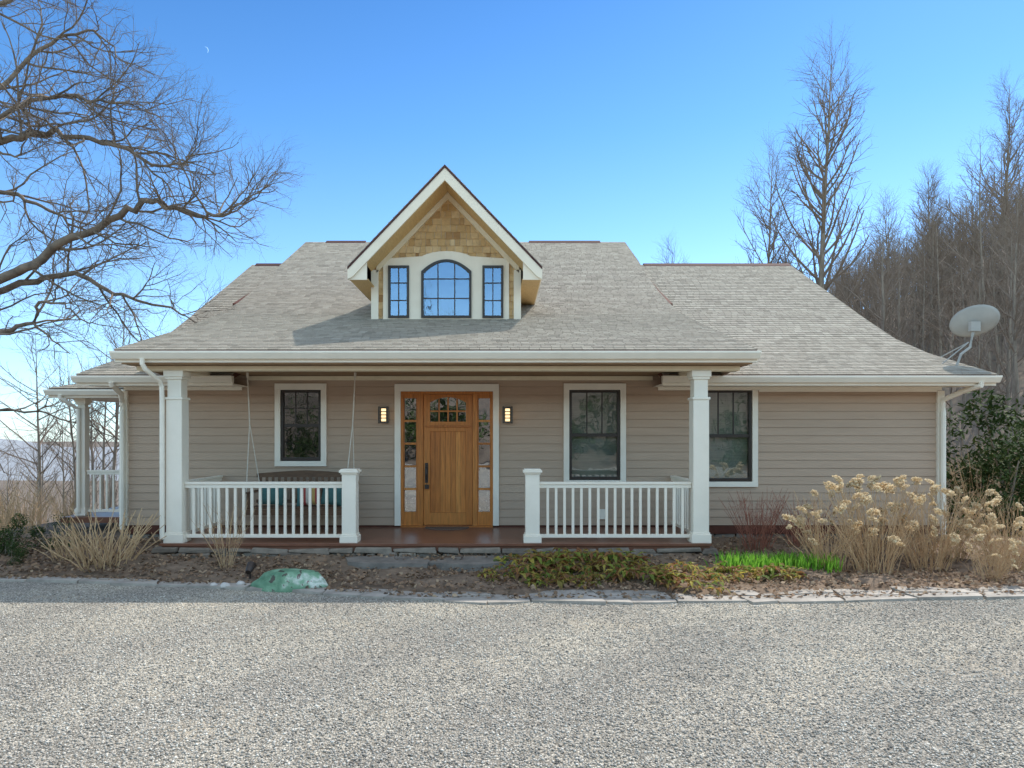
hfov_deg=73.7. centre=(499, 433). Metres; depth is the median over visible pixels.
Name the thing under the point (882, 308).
bare tree
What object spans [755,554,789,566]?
bulb shoots
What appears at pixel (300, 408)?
window
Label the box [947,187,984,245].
bare tree
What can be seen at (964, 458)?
evergreen shrub
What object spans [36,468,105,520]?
brush thicket
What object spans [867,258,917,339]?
bare tree
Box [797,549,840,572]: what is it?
bulb shoots
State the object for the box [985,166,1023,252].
bare tree
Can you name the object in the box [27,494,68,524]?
brush thicket
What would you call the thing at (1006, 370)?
bare tree
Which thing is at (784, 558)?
bulb shoots
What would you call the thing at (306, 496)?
cushion
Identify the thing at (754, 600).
flagstone
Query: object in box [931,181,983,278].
bare tree
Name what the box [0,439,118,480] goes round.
hills
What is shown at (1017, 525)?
hydrangea
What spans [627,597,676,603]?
flagstone
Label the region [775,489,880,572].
hydrangea
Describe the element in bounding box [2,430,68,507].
bare tree
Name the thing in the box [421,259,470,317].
window
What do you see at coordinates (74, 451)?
bare tree
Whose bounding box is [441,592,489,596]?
flagstone
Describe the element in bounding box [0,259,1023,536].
ground
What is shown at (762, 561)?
bulb shoots
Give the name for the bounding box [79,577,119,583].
flagstone
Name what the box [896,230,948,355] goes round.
bare tree
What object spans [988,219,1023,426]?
bare tree
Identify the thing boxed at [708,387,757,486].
window
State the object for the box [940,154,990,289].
bare tree
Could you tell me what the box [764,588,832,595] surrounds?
flagstone
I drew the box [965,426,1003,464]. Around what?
brush thicket
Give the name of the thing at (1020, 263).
bare tree
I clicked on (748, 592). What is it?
flagstone
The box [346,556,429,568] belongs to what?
stone step
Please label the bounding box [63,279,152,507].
bare tree
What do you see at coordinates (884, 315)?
bare tree
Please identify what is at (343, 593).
flagstone
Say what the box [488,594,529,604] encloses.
flagstone
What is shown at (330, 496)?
cushion
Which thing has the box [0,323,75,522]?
bare tree
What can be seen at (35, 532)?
evergreen shrub
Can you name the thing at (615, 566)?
perennial plant
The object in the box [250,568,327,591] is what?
painted rock
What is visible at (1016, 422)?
evergreen shrub
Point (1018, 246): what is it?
bare tree
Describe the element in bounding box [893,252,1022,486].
bare tree
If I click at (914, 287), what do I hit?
bare tree
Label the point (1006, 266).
bare tree
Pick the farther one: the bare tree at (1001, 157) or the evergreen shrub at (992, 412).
the bare tree at (1001, 157)
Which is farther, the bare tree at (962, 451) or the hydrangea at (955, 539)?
the bare tree at (962, 451)
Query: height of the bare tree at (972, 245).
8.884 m
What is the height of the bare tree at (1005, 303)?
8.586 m
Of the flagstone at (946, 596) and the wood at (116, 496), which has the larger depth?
the wood at (116, 496)
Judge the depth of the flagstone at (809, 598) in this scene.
8.53 m
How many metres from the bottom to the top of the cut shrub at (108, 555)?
0.964 m
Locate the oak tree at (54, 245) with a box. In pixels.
[0,0,311,489]
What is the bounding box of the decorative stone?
[220,582,229,587]
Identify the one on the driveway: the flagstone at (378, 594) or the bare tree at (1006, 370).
the flagstone at (378, 594)
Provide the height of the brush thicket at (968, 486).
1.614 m
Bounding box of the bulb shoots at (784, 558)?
[758,548,805,567]
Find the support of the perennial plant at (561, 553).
on the planting bed
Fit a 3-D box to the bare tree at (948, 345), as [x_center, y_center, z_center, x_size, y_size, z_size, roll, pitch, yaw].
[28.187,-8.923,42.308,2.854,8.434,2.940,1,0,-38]
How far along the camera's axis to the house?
12.99 m
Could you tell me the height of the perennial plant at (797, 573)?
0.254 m
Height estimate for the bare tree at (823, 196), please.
22.773 m
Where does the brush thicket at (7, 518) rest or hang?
on the ground
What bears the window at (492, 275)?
in the house
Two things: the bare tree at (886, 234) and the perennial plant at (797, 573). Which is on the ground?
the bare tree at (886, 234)
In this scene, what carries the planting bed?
on the ground
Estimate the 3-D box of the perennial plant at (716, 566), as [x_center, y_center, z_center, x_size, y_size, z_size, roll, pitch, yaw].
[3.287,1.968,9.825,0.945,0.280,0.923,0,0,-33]
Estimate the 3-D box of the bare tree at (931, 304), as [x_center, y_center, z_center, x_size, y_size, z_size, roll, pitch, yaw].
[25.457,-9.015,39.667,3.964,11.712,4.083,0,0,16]
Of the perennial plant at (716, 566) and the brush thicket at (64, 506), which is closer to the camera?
the perennial plant at (716, 566)
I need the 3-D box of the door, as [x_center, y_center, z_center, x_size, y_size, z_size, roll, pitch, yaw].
[-0.990,0.490,12.981,0.935,2.491,0.138,0,0,0]
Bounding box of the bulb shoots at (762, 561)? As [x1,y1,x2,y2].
[731,551,792,572]
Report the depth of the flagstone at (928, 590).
8.94 m
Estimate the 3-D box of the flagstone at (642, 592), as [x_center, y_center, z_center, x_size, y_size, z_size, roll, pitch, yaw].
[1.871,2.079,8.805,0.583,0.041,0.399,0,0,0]
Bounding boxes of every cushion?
[258,488,283,504]
[297,488,316,505]
[320,488,341,505]
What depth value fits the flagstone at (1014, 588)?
9.02 m
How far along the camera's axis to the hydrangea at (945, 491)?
10.62 m
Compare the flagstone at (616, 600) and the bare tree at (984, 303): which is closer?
the flagstone at (616, 600)
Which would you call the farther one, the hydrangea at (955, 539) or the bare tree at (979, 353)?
the bare tree at (979, 353)
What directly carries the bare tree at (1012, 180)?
on the ground
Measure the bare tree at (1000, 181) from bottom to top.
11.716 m
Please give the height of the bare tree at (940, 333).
11.002 m
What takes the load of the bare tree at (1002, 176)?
on the ground
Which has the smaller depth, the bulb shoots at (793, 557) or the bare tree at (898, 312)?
the bulb shoots at (793, 557)
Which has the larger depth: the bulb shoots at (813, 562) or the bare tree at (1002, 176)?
the bare tree at (1002, 176)
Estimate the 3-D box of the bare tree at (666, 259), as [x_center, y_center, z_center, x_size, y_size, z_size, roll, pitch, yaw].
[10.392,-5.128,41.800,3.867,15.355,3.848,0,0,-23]
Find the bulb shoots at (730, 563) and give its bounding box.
[704,550,753,572]
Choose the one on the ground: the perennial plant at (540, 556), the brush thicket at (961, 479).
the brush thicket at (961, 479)
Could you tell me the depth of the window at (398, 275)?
14.36 m
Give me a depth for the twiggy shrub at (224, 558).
10.35 m
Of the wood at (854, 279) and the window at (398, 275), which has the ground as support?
the wood at (854, 279)
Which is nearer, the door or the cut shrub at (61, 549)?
the cut shrub at (61, 549)
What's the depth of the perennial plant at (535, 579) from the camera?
9.29 m
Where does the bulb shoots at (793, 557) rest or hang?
on the planting bed
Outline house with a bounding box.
[43,165,1002,557]
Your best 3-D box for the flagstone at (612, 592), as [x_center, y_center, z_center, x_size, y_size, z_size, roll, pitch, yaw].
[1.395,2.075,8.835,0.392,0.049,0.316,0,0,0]
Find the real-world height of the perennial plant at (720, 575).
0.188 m
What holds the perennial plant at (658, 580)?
on the planting bed
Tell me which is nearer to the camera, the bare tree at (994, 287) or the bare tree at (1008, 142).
the bare tree at (994, 287)
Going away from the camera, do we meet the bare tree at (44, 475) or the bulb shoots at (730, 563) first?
the bulb shoots at (730, 563)
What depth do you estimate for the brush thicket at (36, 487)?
14.60 m
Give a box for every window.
[274,383,326,465]
[388,265,408,317]
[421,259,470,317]
[482,265,502,317]
[563,383,625,481]
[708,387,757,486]
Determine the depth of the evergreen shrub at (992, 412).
15.14 m
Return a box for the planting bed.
[0,532,1023,598]
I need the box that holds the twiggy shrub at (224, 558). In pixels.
[192,500,255,568]
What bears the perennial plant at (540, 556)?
on the planting bed
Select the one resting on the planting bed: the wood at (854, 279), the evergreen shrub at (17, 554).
the evergreen shrub at (17, 554)
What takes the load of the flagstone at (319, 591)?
on the driveway
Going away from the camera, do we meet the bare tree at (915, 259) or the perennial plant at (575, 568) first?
the perennial plant at (575, 568)
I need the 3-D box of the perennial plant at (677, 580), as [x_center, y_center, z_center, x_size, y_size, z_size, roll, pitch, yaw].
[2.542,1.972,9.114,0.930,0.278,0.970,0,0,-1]
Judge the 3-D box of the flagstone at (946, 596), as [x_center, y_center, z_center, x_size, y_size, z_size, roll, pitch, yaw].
[5.704,2.074,8.714,0.936,0.052,0.245,0,0,0]
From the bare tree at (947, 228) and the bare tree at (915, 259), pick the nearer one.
the bare tree at (915, 259)
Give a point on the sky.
(636, 123)
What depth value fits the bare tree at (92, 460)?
33.80 m
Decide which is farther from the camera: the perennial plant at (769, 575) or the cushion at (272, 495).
the cushion at (272, 495)
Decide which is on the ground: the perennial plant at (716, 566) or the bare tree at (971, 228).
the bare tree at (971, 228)
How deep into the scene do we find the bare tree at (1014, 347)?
22.03 m
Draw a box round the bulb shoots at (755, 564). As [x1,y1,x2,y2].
[719,546,764,568]
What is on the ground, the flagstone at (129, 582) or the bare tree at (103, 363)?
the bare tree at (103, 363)
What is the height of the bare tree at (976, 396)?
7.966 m
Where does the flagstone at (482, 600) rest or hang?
on the driveway
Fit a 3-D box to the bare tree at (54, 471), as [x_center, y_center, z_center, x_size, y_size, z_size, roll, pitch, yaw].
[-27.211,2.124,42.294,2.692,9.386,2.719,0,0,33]
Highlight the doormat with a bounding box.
[425,527,468,529]
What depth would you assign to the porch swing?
12.48 m
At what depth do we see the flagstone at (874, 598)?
8.57 m
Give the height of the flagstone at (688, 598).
0.037 m
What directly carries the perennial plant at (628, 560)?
on the planting bed
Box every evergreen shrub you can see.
[0,513,29,556]
[0,516,21,555]
[5,540,27,564]
[25,510,80,549]
[946,407,1005,520]
[946,426,1023,519]
[946,427,1023,536]
[957,389,1023,529]
[981,395,1023,508]
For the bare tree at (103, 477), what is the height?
9.316 m
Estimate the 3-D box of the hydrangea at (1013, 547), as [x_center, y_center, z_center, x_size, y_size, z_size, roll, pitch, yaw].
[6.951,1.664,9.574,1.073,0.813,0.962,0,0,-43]
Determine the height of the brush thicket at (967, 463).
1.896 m
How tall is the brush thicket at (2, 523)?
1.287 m
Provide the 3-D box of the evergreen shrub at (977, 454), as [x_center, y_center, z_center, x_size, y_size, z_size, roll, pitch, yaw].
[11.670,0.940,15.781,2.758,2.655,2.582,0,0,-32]
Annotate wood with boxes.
[0,441,118,525]
[825,175,1023,363]
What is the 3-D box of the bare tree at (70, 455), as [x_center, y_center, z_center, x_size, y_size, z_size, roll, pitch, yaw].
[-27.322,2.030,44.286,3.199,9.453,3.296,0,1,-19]
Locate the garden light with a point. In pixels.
(250, 566)
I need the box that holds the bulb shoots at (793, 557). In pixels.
[765,549,809,566]
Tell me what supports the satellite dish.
on the house
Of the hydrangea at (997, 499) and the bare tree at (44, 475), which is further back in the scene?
the bare tree at (44, 475)
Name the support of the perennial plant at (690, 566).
on the planting bed
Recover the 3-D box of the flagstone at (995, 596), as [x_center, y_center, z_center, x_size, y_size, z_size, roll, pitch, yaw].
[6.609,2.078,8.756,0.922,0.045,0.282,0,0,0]
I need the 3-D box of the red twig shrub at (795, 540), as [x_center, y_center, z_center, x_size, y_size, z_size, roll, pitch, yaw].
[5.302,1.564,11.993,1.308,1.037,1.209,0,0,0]
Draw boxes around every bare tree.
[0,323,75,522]
[0,439,23,516]
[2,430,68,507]
[7,337,114,507]
[13,404,64,501]
[26,442,58,505]
[41,400,75,516]
[49,323,135,508]
[53,349,114,508]
[54,406,100,484]
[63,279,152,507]
[75,319,146,444]
[90,429,116,508]
[651,232,688,262]
[733,124,820,278]
[759,21,890,304]
[827,184,932,344]
[855,222,929,344]
[856,186,909,331]
[857,272,907,340]
[860,222,912,328]
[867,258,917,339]
[868,226,910,336]
[870,190,902,331]
[885,205,993,390]
[888,201,941,342]
[892,229,946,346]
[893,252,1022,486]
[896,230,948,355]
[899,168,1023,453]
[901,183,969,353]
[902,154,967,348]
[920,181,945,240]
[925,126,1023,368]
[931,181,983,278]
[932,249,1023,488]
[933,190,1004,364]
[933,193,966,283]
[935,223,972,352]
[937,230,996,469]
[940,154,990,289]
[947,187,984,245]
[948,199,1023,444]
[952,190,998,282]
[952,206,1010,298]
[961,130,1023,250]
[961,180,1021,375]
[961,268,993,419]
[966,64,1023,304]
[968,131,1022,227]
[969,207,1023,326]
[970,172,1023,491]
[971,176,1023,324]
[974,167,1023,332]
[983,227,1022,358]
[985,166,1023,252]
[986,228,1023,377]
[987,153,1023,249]
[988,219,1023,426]
[989,142,1021,227]
[1000,213,1023,307]
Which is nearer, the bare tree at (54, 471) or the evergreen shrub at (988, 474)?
the evergreen shrub at (988, 474)
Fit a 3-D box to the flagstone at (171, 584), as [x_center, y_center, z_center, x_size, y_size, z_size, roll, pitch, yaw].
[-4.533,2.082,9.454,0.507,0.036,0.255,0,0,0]
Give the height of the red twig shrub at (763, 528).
1.177 m
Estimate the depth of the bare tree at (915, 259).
45.87 m
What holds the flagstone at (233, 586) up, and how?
on the driveway
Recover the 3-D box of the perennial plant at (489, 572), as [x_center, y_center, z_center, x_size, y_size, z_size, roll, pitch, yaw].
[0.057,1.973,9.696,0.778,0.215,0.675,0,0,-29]
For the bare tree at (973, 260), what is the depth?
37.89 m
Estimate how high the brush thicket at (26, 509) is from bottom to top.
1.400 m
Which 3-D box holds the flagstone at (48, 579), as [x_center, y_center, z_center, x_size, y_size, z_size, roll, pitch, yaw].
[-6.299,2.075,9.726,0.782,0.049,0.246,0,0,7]
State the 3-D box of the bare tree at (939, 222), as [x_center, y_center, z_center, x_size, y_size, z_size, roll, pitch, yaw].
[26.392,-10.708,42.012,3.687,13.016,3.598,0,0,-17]
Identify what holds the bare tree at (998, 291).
on the ground
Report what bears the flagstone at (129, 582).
on the driveway
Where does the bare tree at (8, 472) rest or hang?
on the ground
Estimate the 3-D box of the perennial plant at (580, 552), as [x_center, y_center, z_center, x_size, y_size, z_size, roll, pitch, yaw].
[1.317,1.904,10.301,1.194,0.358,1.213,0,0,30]
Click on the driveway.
(37, 588)
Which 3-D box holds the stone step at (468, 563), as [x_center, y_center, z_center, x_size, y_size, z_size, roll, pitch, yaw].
[-0.455,2.012,10.497,1.378,0.176,0.707,0,0,0]
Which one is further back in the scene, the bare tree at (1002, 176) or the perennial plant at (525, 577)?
the bare tree at (1002, 176)
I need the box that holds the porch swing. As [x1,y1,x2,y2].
[245,373,355,514]
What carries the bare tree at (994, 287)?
on the ground
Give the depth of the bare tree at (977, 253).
37.76 m
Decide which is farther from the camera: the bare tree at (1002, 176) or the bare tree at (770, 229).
the bare tree at (1002, 176)
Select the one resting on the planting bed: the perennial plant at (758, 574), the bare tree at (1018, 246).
the perennial plant at (758, 574)
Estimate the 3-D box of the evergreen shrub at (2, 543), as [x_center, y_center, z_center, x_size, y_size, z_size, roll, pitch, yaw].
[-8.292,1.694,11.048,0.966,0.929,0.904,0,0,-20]
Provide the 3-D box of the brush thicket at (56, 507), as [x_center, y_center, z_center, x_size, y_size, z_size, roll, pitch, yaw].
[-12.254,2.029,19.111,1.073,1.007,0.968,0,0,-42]
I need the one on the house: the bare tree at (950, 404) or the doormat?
the doormat
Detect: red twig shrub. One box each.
[718,489,789,550]
[761,495,837,546]
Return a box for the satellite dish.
[941,305,999,364]
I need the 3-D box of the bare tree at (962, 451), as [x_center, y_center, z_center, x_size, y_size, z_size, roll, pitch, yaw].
[17.611,-2.955,25.827,2.028,9.742,2.128,0,0,41]
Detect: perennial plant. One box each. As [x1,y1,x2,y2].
[475,563,531,581]
[493,549,570,570]
[509,562,570,589]
[519,568,571,586]
[525,547,601,571]
[545,547,621,570]
[549,563,595,585]
[566,571,618,589]
[582,548,654,566]
[584,559,641,581]
[600,564,685,583]
[625,565,680,587]
[642,559,715,579]
[659,570,730,596]
[686,570,728,586]
[696,560,756,581]
[706,564,770,582]
[748,563,809,582]
[750,565,797,579]
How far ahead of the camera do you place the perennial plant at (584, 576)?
9.24 m
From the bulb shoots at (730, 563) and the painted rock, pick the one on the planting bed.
the bulb shoots at (730, 563)
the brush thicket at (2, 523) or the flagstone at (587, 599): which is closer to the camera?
the flagstone at (587, 599)
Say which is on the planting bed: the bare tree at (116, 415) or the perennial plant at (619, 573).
the perennial plant at (619, 573)
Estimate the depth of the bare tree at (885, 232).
49.33 m
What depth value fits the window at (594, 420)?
13.13 m
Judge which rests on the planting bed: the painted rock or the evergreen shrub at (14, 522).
the evergreen shrub at (14, 522)
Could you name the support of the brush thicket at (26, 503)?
on the ground
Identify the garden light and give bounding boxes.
[245,561,255,578]
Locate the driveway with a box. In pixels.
[0,582,1023,767]
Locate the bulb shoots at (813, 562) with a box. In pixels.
[781,551,844,572]
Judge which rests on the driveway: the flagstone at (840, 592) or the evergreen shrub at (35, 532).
the flagstone at (840, 592)
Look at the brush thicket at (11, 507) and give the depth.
14.34 m
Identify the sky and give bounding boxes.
[0,0,1023,441]
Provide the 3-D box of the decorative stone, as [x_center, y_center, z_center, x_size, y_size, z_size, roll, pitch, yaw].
[-3.719,2.043,9.248,0.146,0.069,0.113,0,0,0]
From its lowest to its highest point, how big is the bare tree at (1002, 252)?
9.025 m
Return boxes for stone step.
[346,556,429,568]
[428,556,514,571]
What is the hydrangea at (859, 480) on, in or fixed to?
on the planting bed
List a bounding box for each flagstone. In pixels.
[0,576,36,581]
[26,576,81,582]
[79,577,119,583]
[110,578,158,585]
[156,581,191,586]
[187,582,250,589]
[292,587,325,594]
[323,589,364,596]
[359,589,396,598]
[384,591,443,600]
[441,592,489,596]
[444,596,488,604]
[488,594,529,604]
[529,589,605,604]
[592,590,622,595]
[602,596,632,604]
[620,590,670,597]
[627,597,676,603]
[672,593,747,602]
[731,590,763,595]
[741,596,777,604]
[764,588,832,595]
[770,593,843,603]
[833,589,904,595]
[842,595,916,601]
[890,586,976,593]
[905,592,982,599]
[973,585,1023,591]
[977,592,1023,599]
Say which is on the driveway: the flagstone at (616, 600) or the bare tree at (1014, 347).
the flagstone at (616, 600)
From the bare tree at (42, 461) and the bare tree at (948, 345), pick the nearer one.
the bare tree at (42, 461)
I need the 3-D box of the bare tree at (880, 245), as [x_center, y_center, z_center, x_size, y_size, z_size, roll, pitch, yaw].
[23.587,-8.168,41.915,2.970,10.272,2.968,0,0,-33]
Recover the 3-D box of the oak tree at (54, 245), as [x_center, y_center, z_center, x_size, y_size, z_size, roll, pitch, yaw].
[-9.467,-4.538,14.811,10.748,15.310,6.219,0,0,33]
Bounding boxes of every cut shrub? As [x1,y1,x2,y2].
[32,519,125,561]
[41,504,165,572]
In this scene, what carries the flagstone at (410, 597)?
on the driveway
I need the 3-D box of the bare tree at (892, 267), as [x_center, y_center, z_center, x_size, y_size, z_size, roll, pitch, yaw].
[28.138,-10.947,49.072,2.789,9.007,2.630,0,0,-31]
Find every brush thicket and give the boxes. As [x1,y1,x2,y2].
[0,461,46,532]
[0,473,59,527]
[0,475,58,533]
[0,475,68,532]
[0,490,26,525]
[3,489,47,526]
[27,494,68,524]
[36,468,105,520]
[39,483,92,523]
[42,494,75,519]
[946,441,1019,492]
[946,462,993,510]
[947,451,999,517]
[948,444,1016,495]
[948,453,1023,531]
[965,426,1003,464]
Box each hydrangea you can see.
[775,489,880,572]
[810,481,923,574]
[816,474,936,560]
[862,481,982,573]
[872,475,1003,562]
[942,491,1023,571]
[952,521,1023,582]
[954,489,1023,563]
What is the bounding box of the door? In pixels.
[423,394,472,524]
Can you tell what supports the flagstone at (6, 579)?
on the driveway

